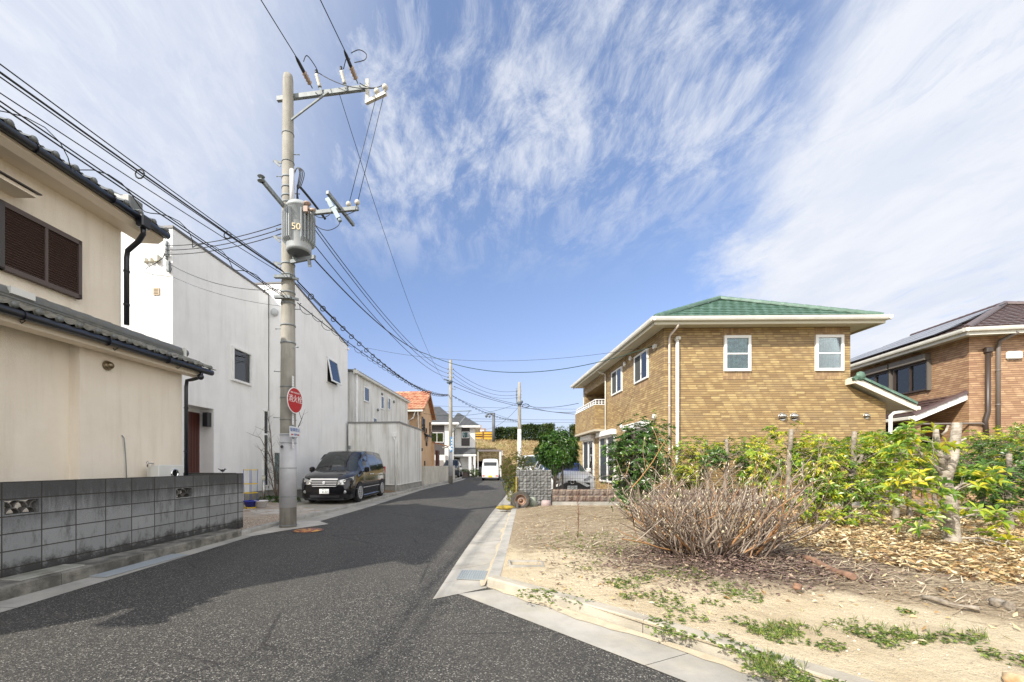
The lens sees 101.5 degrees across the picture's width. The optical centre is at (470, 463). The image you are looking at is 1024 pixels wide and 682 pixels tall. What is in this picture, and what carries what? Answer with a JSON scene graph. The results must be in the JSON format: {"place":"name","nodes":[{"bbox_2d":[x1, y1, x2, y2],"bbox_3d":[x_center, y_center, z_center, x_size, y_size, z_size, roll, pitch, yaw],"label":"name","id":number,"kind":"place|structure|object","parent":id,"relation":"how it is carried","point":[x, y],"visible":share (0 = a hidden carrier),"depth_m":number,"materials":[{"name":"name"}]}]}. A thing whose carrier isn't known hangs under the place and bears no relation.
{"place":"outdoors","nodes":[
{"label":"outdoors","id":0,"kind":"place"},
{"bbox_2d":[0,564,84,580],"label":"kerb","id":1,"kind":"structure","parent":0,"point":[37,573],"depth_m":4.93,"materials":[{"name":"grey concrete"}]},
{"bbox_2d":[237,491,400,529],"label":"driveway","id":2,"kind":"structure","parent":0,"point":[268,513],"depth_m":12.49,"materials":[{"name":"grey concrete"}]},
{"bbox_2d":[121,225,349,499],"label":"white house","id":3,"kind":"structure","parent":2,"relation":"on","point":[234,343],"depth_m":14.20,"materials":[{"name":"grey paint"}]},
{"bbox_2d":[188,411,199,472],"bbox_3d":[-8.611,-0.335,12.685,0.055,2.530,0.900,0,0,5],"label":"door","id":4,"kind":"structure","parent":3,"relation":"in","point":[193,417],"depth_m":12.88,"materials":[{"name":"brown wood"}]},
{"bbox_2d":[231,345,252,385],"bbox_3d":[-7.961,-3.385,14.479,0.090,1.170,1.070,0,0,5],"label":"window","id":5,"kind":"structure","parent":3,"relation":"in","point":[241,360],"depth_m":14.48,"materials":[{"name":"white plastic"}]},
{"bbox_2d":[263,410,268,485],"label":"window","id":6,"kind":"structure","parent":3,"relation":"in","point":[265,421],"depth_m":15.98,"materials":[{"name":"glass"}]},
{"bbox_2d":[326,356,341,386],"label":"window","id":7,"kind":"structure","parent":3,"relation":"in","point":[333,377],"depth_m":19.33,"materials":[{"name":"white plastic"}]},
{"bbox_2d":[243,469,258,508],"bbox_3d":[-6.830,0.765,12.900,0.470,1.200,0.470,0,0,0],"label":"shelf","id":8,"kind":"object","parent":2,"relation":"on","point":[248,504],"visible":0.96,"depth_m":12.82,"materials":[{"name":"blue plastic"}]},
{"bbox_2d":[249,410,303,501],"bbox_3d":[-6.907,-0.334,14.869,2.034,3.382,0.890,0,0,-26],"label":"bare shrub","id":9,"kind":"object","parent":2,"relation":"on","point":[276,489],"visible":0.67,"depth_m":14.77,"materials":[{"name":"brown plant"}]},
{"bbox_2d":[301,450,385,501],"bbox_3d":[-4.812,0.411,16.387,2.240,1.902,4.901,0,0,3],"label":"black minivan","id":10,"kind":"object","parent":2,"relation":"on","point":[356,476],"visible":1,"depth_m":15.06,"materials":[{"name":"black paint"}]},
{"bbox_2d":[0,476,763,681],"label":"road","id":11,"kind":"structure","parent":0,"point":[347,597],"depth_m":3.85,"materials":[{"name":"grey asphalt"}]},
{"bbox_2d":[0,529,241,600],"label":"kerb","id":12,"kind":"structure","parent":11,"relation":"on","point":[9,589],"depth_m":5.65,"materials":[{"name":"grey concrete"}]},
{"bbox_2d":[0,536,250,611],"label":"gutter","id":13,"kind":"object","parent":11,"relation":"on","point":[22,600],"visible":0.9,"depth_m":4.91,"materials":[{"name":"concrete"}]},
{"bbox_2d":[89,554,186,576],"bbox_3d":[-4.700,1.434,5.950,0.292,0.012,1.312,0,0,6],"label":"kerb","id":14,"kind":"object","parent":13,"relation":"on","point":[137,565],"visible":1,"depth_m":5.86,"materials":[{"name":"grey concrete"}]},
{"bbox_2d":[243,521,326,535],"bbox_3d":[-4.037,1.442,9.403,1.069,0.001,2.276,0,0,7],"label":"gutter","id":15,"kind":"object","parent":11,"relation":"on","point":[302,524],"visible":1,"depth_m":9.44,"materials":[{"name":"concrete"}]},
{"bbox_2d":[292,528,323,532],"bbox_3d":[-3.538,1.440,9.050,0.660,0.009,0.656,0,0,0],"label":"manhole cover","id":16,"kind":"object","parent":11,"relation":"on","point":[305,530],"visible":1,"depth_m":8.97,"materials":[{"name":"brown metal"}]},
{"bbox_2d":[257,49,387,527],"bbox_3d":[-3.166,-3.722,9.272,2.651,10.544,1.244,0,0,-6],"label":"utility pole","id":17,"kind":"object","parent":11,"relation":"on","point":[298,239],"visible":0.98,"depth_m":9.41,"materials":[{"name":"concrete"}]},
{"bbox_2d":[0,92,281,273],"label":"overhead cable","id":18,"kind":"object","parent":17,"relation":"attached to","point":[123,173],"visible":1,"depth_m":5.70,"materials":[{"name":"black rubber"}]},
{"bbox_2d":[0,100,282,294],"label":"overhead cable","id":19,"kind":"object","parent":17,"relation":"attached to","point":[123,186],"visible":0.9,"depth_m":5.70,"materials":[{"name":"black rubber"}]},
{"bbox_2d":[0,64,282,270],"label":"overhead cable","id":20,"kind":"object","parent":17,"relation":"attached to","point":[123,154],"visible":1,"depth_m":5.68,"materials":[{"name":"black rubber"}]},
{"bbox_2d":[0,71,283,271],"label":"overhead cable","id":21,"kind":"object","parent":17,"relation":"attached to","point":[63,117],"visible":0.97,"depth_m":5.79,"materials":[{"name":"black rubber"}]},
{"bbox_2d":[0,76,283,272],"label":"overhead cable","id":22,"kind":"object","parent":17,"relation":"attached to","point":[123,162],"visible":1,"depth_m":5.61,"materials":[{"name":"black rubber"}]},
{"bbox_2d":[0,105,288,298],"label":"overhead cable","id":23,"kind":"object","parent":17,"relation":"attached to","point":[92,168],"visible":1,"depth_m":5.66,"materials":[{"name":"black rubber"}]},
{"bbox_2d":[289,425,299,438],"bbox_3d":[-3.957,-0.715,9.331,0.045,0.320,0.400,0,0,10],"label":"parking sign","id":24,"kind":"object","parent":17,"relation":"attached to","point":[294,431],"visible":1,"depth_m":9.29,"materials":[{"name":"white metal"}]},
{"bbox_2d":[287,387,302,413],"bbox_3d":[-3.955,-1.420,9.322,0.050,0.600,0.586,0,0,10],"label":"fire hydrant sign","id":25,"kind":"object","parent":17,"relation":"attached to","point":[294,400],"visible":1,"depth_m":9.29,"materials":[{"name":"red metal"}]},
{"bbox_2d":[315,260,425,353],"bbox_3d":[-3.163,-5.430,16.001,0.033,0.934,12.702,0,0,7],"label":"overhead cable","id":26,"kind":"object","parent":17,"relation":"attached to","point":[359,305],"visible":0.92,"depth_m":13.00,"materials":[{"name":"black rubber"}]},
{"bbox_2d":[242,491,407,535],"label":"kerb","id":27,"kind":"structure","parent":11,"relation":"on","point":[263,526],"depth_m":11.65,"materials":[{"name":"concrete"}]},
{"bbox_2d":[298,479,463,520],"bbox_3d":[-2.410,1.445,25.779,0.684,0.002,30.674,0,0,7],"label":"gutter","id":28,"kind":"object","parent":11,"relation":"on","point":[337,513],"visible":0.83,"depth_m":13.48,"materials":[{"name":"concrete"}]},
{"bbox_2d":[405,477,461,491],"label":"kerb","id":29,"kind":"structure","parent":11,"relation":"on","point":[423,486],"depth_m":26.24,"materials":[{"name":"concrete"}]},
{"bbox_2d":[433,488,513,598],"bbox_3d":[2.608,1.445,24.218,0.697,0.002,40.005,0,0,8],"label":"gutter","id":30,"kind":"object","parent":11,"relation":"on","point":[493,524],"visible":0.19,"depth_m":6.57,"materials":[{"name":"concrete"}]},
{"bbox_2d":[456,570,486,579],"bbox_3d":[0.020,1.433,5.380,0.352,0.012,0.432,0,0,7],"label":"drain grating","id":31,"kind":"object","parent":30,"relation":"on","point":[472,574],"visible":1,"depth_m":5.34,"materials":[{"name":"grey metal"}]},
{"bbox_2d":[480,513,509,585],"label":"sand","id":32,"kind":"structure","parent":30,"relation":"on","point":[482,582],"depth_m":6.13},
{"bbox_2d":[481,459,500,479],"bbox_3d":[1.823,0.499,37.634,1.900,1.898,3.435,0,0,6],"label":"white van","id":33,"kind":"object","parent":11,"relation":"on","point":[490,468],"visible":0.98,"depth_m":36.01,"materials":[{"name":"white paint"}]},
{"bbox_2d":[488,509,516,576],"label":"kerb","id":34,"kind":"structure","parent":11,"relation":"on","point":[497,565],"depth_m":6.55,"materials":[{"name":"concrete"}]},
{"bbox_2d":[460,589,772,681],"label":"gutter","id":35,"kind":"object","parent":11,"relation":"on","point":[688,667],"visible":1,"depth_m":3.35,"materials":[{"name":"concrete"}]},
{"bbox_2d":[493,588,788,681],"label":"sand","id":36,"kind":"structure","parent":35,"relation":"on","point":[615,627],"depth_m":3.48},
{"bbox_2d":[487,575,874,681],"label":"kerb","id":37,"kind":"structure","parent":11,"relation":"on","point":[504,583],"depth_m":3.50,"materials":[{"name":"beige concrete"}]},
{"bbox_2d":[396,391,447,465],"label":"peach house","id":38,"kind":"structure","parent":0,"point":[420,404],"depth_m":35.74,"materials":[{"name":"paint"}]},
{"bbox_2d":[422,466,454,484],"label":"boundary wall","id":39,"kind":"structure","parent":0,"point":[433,474],"depth_m":28.90,"materials":[{"name":"grey concrete"}]},
{"bbox_2d":[432,407,479,474],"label":"slate roof house","id":40,"kind":"structure","parent":0,"point":[464,448],"depth_m":48.01,"materials":[{"name":"white paint"}]},
{"bbox_2d":[0,0,1023,437],"label":"sky","id":41,"kind":"structure","parent":0,"point":[547,180],"materials":[{"name":"blue"}]},
{"bbox_2d":[471,438,582,475],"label":"hillside","id":42,"kind":"structure","parent":0,"point":[503,449],"depth_m":57.75,"materials":[{"name":"brown plant"}]},
{"bbox_2d":[475,431,491,438],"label":"yellow fence","id":43,"kind":"object","parent":42,"relation":"on","point":[484,434],"visible":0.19,"depth_m":61.40,"materials":[{"name":"orange"}]},
{"bbox_2d":[495,426,521,439],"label":"hedge","id":44,"kind":"object","parent":42,"relation":"on","point":[506,433],"visible":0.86,"depth_m":60.83,"materials":[{"name":"green plant"}]},
{"bbox_2d":[521,423,555,440],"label":"hedge","id":45,"kind":"object","parent":42,"relation":"on","point":[534,430],"visible":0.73,"depth_m":61.03,"materials":[{"name":"green plant"}]},
{"bbox_2d":[500,496,1023,681],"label":"ground","id":46,"kind":"structure","parent":0,"point":[875,662],"depth_m":3.90,"materials":[{"name":"soil"}]},
{"bbox_2d":[504,470,515,504],"bbox_3d":[1.361,0.787,13.904,0.507,1.155,0.854,0,0,0],"label":"roadside bush","id":47,"kind":"object","parent":46,"relation":"on","point":[511,489],"visible":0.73,"depth_m":13.83,"materials":[{"name":"green plant"}]},
{"bbox_2d":[499,448,535,492],"bbox_3d":[1.667,0.399,14.613,1.324,1.926,1.281,0,0,-26],"label":"roadside bush","id":48,"kind":"object","parent":46,"relation":"on","point":[520,461],"visible":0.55,"depth_m":14.49,"materials":[{"name":"green plant"}]},
{"bbox_2d":[511,491,530,507],"bbox_3d":[1.520,1.120,12.720,0.594,0.594,0.190,0,-16,14],"label":"old tyre","id":49,"kind":"object","parent":46,"relation":"on","point":[522,498],"visible":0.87,"depth_m":12.69,"materials":[{"name":"rubber"}]},
{"bbox_2d":[508,560,543,567],"bbox_3d":[0.724,1.351,5.500,0.450,0.095,0.300,0,0,3],"label":"drain box","id":50,"kind":"object","parent":46,"relation":"on","point":[512,566],"visible":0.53,"depth_m":5.38,"materials":[{"name":"concrete"}]},
{"bbox_2d":[516,470,550,504],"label":"block wall","id":51,"kind":"structure","parent":46,"relation":"on","point":[535,483],"depth_m":13.30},
{"bbox_2d":[533,428,579,488],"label":"clipped tree","id":52,"kind":"object","parent":46,"relation":"on","point":[557,449],"visible":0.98,"depth_m":13.44,"materials":[{"name":"green plant"}]},
{"bbox_2d":[532,461,594,488],"bbox_3d":[3.420,0.529,16.247,2.120,1.618,4.405,0,0,0],"label":"white suv","id":53,"kind":"object","parent":46,"relation":"on","point":[571,483],"visible":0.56,"depth_m":14.21,"materials":[{"name":"white paint"}]},
{"bbox_2d":[599,413,676,518],"bbox_3d":[3.857,0.099,9.578,1.877,2.566,1.394,0,0,0],"label":"pruned tree","id":54,"kind":"object","parent":46,"relation":"on","point":[620,453],"visible":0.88,"depth_m":9.48,"materials":[{"name":"green plant"}]},
{"bbox_2d":[664,454,702,505],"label":"pruned tree","id":55,"kind":"object","parent":46,"relation":"on","point":[688,484],"visible":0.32,"depth_m":11.33,"materials":[{"name":"green plant"}]},
{"bbox_2d":[669,435,724,512],"bbox_3d":[5.784,0.324,10.764,1.453,2.142,1.022,0,0,0],"label":"pruned tree","id":56,"kind":"object","parent":46,"relation":"on","point":[691,458],"visible":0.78,"depth_m":10.75,"materials":[{"name":"green plant"}]},
{"bbox_2d":[586,427,856,559],"bbox_3d":[3.319,0.374,5.465,3.331,1.664,2.502,0,0,0],"label":"dead bush","id":57,"kind":"object","parent":46,"relation":"on","point":[770,540],"visible":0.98,"depth_m":5.21,"materials":[{"name":"beige plant"}]},
{"bbox_2d":[551,501,905,505],"bbox_3d":[8.250,1.331,13.420,11.300,0.237,0.200,0,0,0],"label":"wall footing","id":58,"kind":"object","parent":46,"relation":"on","point":[610,503],"depth_m":13.32,"materials":[{"name":"concrete"}]},
{"bbox_2d":[551,489,689,501],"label":"block wall","id":59,"kind":"structure","parent":58,"relation":"on","point":[586,495],"depth_m":13.34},
{"bbox_2d":[552,465,688,488],"bbox_3d":[4.800,0.420,13.425,4.406,0.820,0.061,0,0,0],"label":"wire fence","id":60,"kind":"object","parent":59,"relation":"on","point":[577,478],"visible":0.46,"depth_m":13.40,"materials":[{"name":"grey metal"}]},
{"bbox_2d":[690,489,892,501],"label":"block wall","id":61,"kind":"structure","parent":58,"relation":"on","point":[738,493],"depth_m":13.34,"materials":[{"name":"concrete"}]},
{"bbox_2d":[693,465,871,488],"bbox_3d":[10.325,0.420,13.425,6.556,0.820,0.061,0,0,0],"label":"wire fence","id":62,"kind":"object","parent":61,"relation":"on","point":[741,477],"visible":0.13,"depth_m":13.40,"materials":[{"name":"grey"}]},
{"bbox_2d":[697,436,765,513],"bbox_3d":[6.234,0.352,10.242,1.635,2.056,0.984,0,0,0],"label":"pruned tree","id":63,"kind":"object","parent":46,"relation":"on","point":[723,455],"visible":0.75,"depth_m":10.15,"materials":[{"name":"green plant"}]},
{"bbox_2d":[570,296,920,490],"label":"tan brick house","id":64,"kind":"structure","parent":46,"relation":"on","point":[720,369],"depth_m":13.55,"materials":[{"name":"brick"}]},
{"bbox_2d":[427,346,651,372],"bbox_3d":[1.962,-4.844,18.325,11.787,2.099,0.029,0,0,42],"label":"overhead cable","id":65,"kind":"object","parent":64,"relation":"attached to","point":[547,370],"visible":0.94,"depth_m":17.13,"materials":[{"name":"black plastic"}]},
{"bbox_2d":[580,434,594,475],"bbox_3d":[6.370,-0.347,22.850,0.250,2.394,2.160,0,0,1],"label":"window","id":66,"kind":"structure","parent":64,"relation":"in","point":[588,440],"depth_m":22.71,"materials":[{"name":"white plastic"}]},
{"bbox_2d":[596,429,615,482],"bbox_3d":[6.303,-0.347,19.501,0.250,2.394,2.360,0,0,1],"label":"window","id":67,"kind":"structure","parent":64,"relation":"in","point":[607,434],"depth_m":19.61,"materials":[{"name":"white plastic"}]},
{"bbox_2d":[611,366,622,395],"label":"window","id":68,"kind":"structure","parent":64,"relation":"in","point":[617,375],"depth_m":18.11,"materials":[{"name":"white plastic"}]},
{"bbox_2d":[634,348,648,383],"bbox_3d":[6.307,-3.595,15.460,0.060,1.050,1.280,0,0,1],"label":"window","id":69,"kind":"structure","parent":64,"relation":"in","point":[641,361],"depth_m":15.43,"materials":[{"name":"white plastic"}]},
{"bbox_2d":[723,335,750,370],"bbox_3d":[8.649,-3.590,13.523,0.860,1.160,0.060,0,0,1],"label":"window","id":70,"kind":"structure","parent":64,"relation":"in","point":[736,348],"depth_m":13.54,"materials":[{"name":"white plastic"}]},
{"bbox_2d":[815,335,843,370],"bbox_3d":[11.588,-3.590,13.464,0.900,1.160,0.060,0,0,1],"label":"window","id":71,"kind":"structure","parent":64,"relation":"in","point":[829,349],"depth_m":13.47,"materials":[{"name":"white plastic"}]},
{"bbox_2d":[729,435,766,512],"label":"pruned tree","id":72,"kind":"object","parent":46,"relation":"on","point":[756,442],"visible":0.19,"depth_m":10.75,"materials":[{"name":"green plant"}]},
{"bbox_2d":[506,504,1023,625],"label":"straw","id":73,"kind":"object","parent":46,"relation":"on","point":[821,566],"visible":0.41,"depth_m":5.30,"materials":[{"name":"beige plant"}]},
{"bbox_2d":[515,531,1023,681],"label":"weeds","id":74,"kind":"object","parent":46,"relation":"on","point":[759,665],"visible":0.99,"depth_m":3.17,"materials":[{"name":"green plant"}]},
{"bbox_2d":[516,523,1022,674],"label":"pebbles","id":75,"kind":"object","parent":46,"relation":"on","point":[713,620],"visible":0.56,"depth_m":3.92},
{"bbox_2d":[526,512,1021,643],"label":"leaf litter","id":76,"kind":"object","parent":46,"relation":"on","point":[924,627],"visible":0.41,"depth_m":4.24,"materials":[{"name":"brown plant"}]},
{"bbox_2d":[539,531,1021,598],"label":"leaf litter","id":77,"kind":"object","parent":46,"relation":"on","point":[734,557],"visible":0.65,"depth_m":4.84,"materials":[{"name":"brown plant"}]},
{"bbox_2d":[729,420,854,527],"bbox_3d":[6.017,0.245,7.777,1.983,2.134,1.216,0,0,12],"label":"pruned tree","id":78,"kind":"object","parent":46,"relation":"on","point":[820,492],"visible":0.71,"depth_m":7.80,"materials":[{"name":"green plant"}]},
{"bbox_2d":[779,433,864,518],"bbox_3d":[7.461,0.343,8.836,1.532,1.996,1.367,0,0,26],"label":"pruned tree","id":79,"kind":"object","parent":46,"relation":"on","point":[799,472],"visible":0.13,"depth_m":8.84,"materials":[{"name":"green plant"}]},
{"bbox_2d":[801,554,856,579],"bbox_3d":[4.076,1.175,4.776,0.069,0.113,0.797,0,0,8],"label":"log","id":80,"kind":"object","parent":46,"relation":"on","point":[850,576],"visible":0.86,"depth_m":4.67,"materials":[{"name":"brown wood"}]},
{"bbox_2d":[788,431,934,526],"bbox_3d":[7.065,0.331,7.596,2.211,1.870,1.245,0,0,0],"label":"pruned tree","id":81,"kind":"object","parent":46,"relation":"on","point":[853,460],"visible":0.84,"depth_m":7.49,"materials":[{"name":"green plant"}]},
{"bbox_2d":[841,431,893,509],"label":"pruned tree","id":82,"kind":"object","parent":46,"relation":"on","point":[847,473],"visible":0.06,"depth_m":11.46,"materials":[{"name":"green plant"}]},
{"bbox_2d":[731,507,1023,587],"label":"leaf litter","id":83,"kind":"object","parent":46,"relation":"on","point":[879,529],"visible":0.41,"depth_m":5.75,"materials":[{"name":"beige plant"}]},
{"bbox_2d":[846,429,944,519],"bbox_3d":[9.481,0.288,9.408,1.885,2.197,1.052,0,0,0],"label":"pruned tree","id":84,"kind":"object","parent":46,"relation":"on","point":[912,463],"visible":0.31,"depth_m":9.33,"materials":[{"name":"green plant"}]},
{"bbox_2d":[872,457,937,517],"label":"pruned tree","id":85,"kind":"object","parent":46,"relation":"on","point":[909,508],"visible":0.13,"depth_m":9.86,"materials":[{"name":"green plant"}]},
{"bbox_2d":[856,418,1023,549],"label":"pruned tree","id":86,"kind":"object","parent":46,"relation":"on","point":[946,477],"visible":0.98,"depth_m":5.84,"materials":[{"name":"green plant"}]},
{"bbox_2d":[921,595,979,610],"bbox_3d":[4.294,1.252,3.740,0.043,0.072,0.353,0,0,-30],"label":"log","id":87,"kind":"object","parent":46,"relation":"on","point":[939,600],"visible":1,"depth_m":3.73,"materials":[{"name":"brown wood"}]},
{"bbox_2d":[914,428,988,507],"bbox_3d":[13.415,0.174,11.940,2.323,2.408,1.343,0,0,0],"label":"pruned tree","id":88,"kind":"object","parent":46,"relation":"on","point":[934,497],"visible":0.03,"depth_m":11.96,"materials":[{"name":"green plant"}]},
{"bbox_2d":[929,431,1023,519],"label":"pruned tree","id":89,"kind":"object","parent":46,"relation":"on","point":[980,447],"visible":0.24,"depth_m":9.34,"materials":[{"name":"green plant"}]},
{"bbox_2d":[948,422,1023,507],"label":"pruned tree","id":90,"kind":"object","parent":46,"relation":"on","point":[1009,439],"visible":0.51,"depth_m":12.04,"materials":[{"name":"green plant"}]},
{"bbox_2d":[955,439,1023,529],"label":"pruned tree","id":91,"kind":"object","parent":46,"relation":"on","point":[1018,467],"visible":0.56,"depth_m":7.57,"materials":[{"name":"green plant"}]},
{"bbox_2d":[976,442,1023,489],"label":"pruned tree","id":92,"kind":"object","parent":46,"relation":"on","point":[998,455],"visible":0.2,"depth_m":9.13,"materials":[{"name":"green plant"}]},
{"bbox_2d":[988,597,1015,611],"bbox_3d":[4.729,1.260,3.714,0.088,0.111,0.151,0,0,-9],"label":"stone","id":93,"kind":"object","parent":46,"relation":"on","point":[999,603],"visible":0.97,"depth_m":3.69,"materials":[{"name":"grey stone"}]},
{"bbox_2d":[1002,672,1023,681],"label":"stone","id":94,"kind":"object","parent":46,"relation":"on","point":[1011,677],"visible":1,"depth_m":2.45,"materials":[{"name":"beige stone"}]},
{"bbox_2d":[850,301,1023,501],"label":"brown roof house","id":95,"kind":"structure","parent":0,"point":[967,370],"depth_m":15.14,"materials":[{"name":"orange brick"}]},
{"bbox_2d":[862,364,892,389],"bbox_3d":[18.270,-3.600,18.867,0.240,1.440,1.730,0,0,10],"label":"window","id":96,"kind":"structure","parent":95,"relation":"in","point":[882,375],"depth_m":18.44,"materials":[{"name":"brown"}]},
{"bbox_2d":[889,353,931,394],"bbox_3d":[17.968,-3.600,17.092,0.240,1.440,1.730,0,0,10],"label":"window","id":97,"kind":"structure","parent":95,"relation":"in","point":[912,374],"depth_m":16.95,"materials":[{"name":"brown"}]},
{"label":"pavement","id":98,"kind":"structure","parent":0,"visible":0},
{"bbox_2d":[347,368,421,490],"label":"ribbed house","id":99,"kind":"structure","parent":98,"relation":"on","point":[377,422],"depth_m":21.94,"materials":[{"name":"white metal"}]},
{"bbox_2d":[443,459,462,476],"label":"dark suv","id":100,"kind":"object","parent":98,"relation":"on","point":[457,464],"visible":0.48,"depth_m":43.37,"materials":[{"name":"black paint"}]},
{"label":"ground","id":101,"kind":"structure","parent":0,"visible":0},
{"bbox_2d":[444,360,470,482],"bbox_3d":[-1.001,-3.100,30.970,2.068,9.300,0.420,0,0,0],"label":"utility pole","id":102,"kind":"object","parent":101,"relation":"on","point":[450,453],"visible":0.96,"depth_m":30.88,"materials":[{"name":"concrete"}]},
{"bbox_2d":[297,303,445,395],"bbox_3d":[-2.840,-4.357,20.305,0.175,1.644,21.536,0,0,6],"label":"overhead cable","id":103,"kind":"object","parent":102,"relation":"attached to","point":[356,348],"visible":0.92,"depth_m":12.85,"materials":[{"name":"black rubber"}]},
{"bbox_2d":[297,281,448,396],"bbox_3d":[-2.840,-4.427,20.301,0.152,1.516,21.530,0,0,6],"label":"overhead cable","id":104,"kind":"object","parent":102,"relation":"attached to","point":[334,318],"visible":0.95,"depth_m":13.37,"materials":[{"name":"black rubber"}]},
{"bbox_2d":[316,231,445,372],"bbox_3d":[-2.819,-6.116,20.375,0.022,1.290,21.367,0,0,6],"label":"overhead cable","id":105,"kind":"object","parent":102,"relation":"attached to","point":[366,297],"visible":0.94,"depth_m":13.60,"materials":[{"name":"black rubber"}]},
{"bbox_2d":[516,382,528,462],"bbox_3d":[4.694,-2.950,37.961,1.268,9.000,0.471,0,0,0],"label":"utility pole","id":106,"kind":"object","parent":101,"relation":"on","point":[520,401],"visible":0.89,"depth_m":37.87,"materials":[{"name":"concrete"}]},
{"label":"ground","id":107,"kind":"structure","parent":0,"visible":0},
{"bbox_2d":[0,117,215,513],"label":"beige house","id":108,"kind":"structure","parent":107,"relation":"on","point":[90,387],"depth_m":6.54,"materials":[{"name":"paint"}]},
{"bbox_2d":[0,200,4,267],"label":"window","id":109,"kind":"structure","parent":108,"relation":"in","point":[2,204],"depth_m":5.62,"materials":[{"name":"brown"}]},
{"bbox_2d":[146,461,182,488],"bbox_3d":[-5.762,0.250,7.779,0.315,0.600,0.722,0,0,5],"label":"water heater","id":110,"kind":"object","parent":108,"relation":"attached to","point":[163,470],"visible":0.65,"depth_m":7.67,"materials":[{"name":"white metal"}]},
{"bbox_2d":[0,473,242,577],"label":"block wall","id":111,"kind":"structure","parent":107,"relation":"on","point":[60,522],"depth_m":5.92,"materials":[{"name":"concrete"}]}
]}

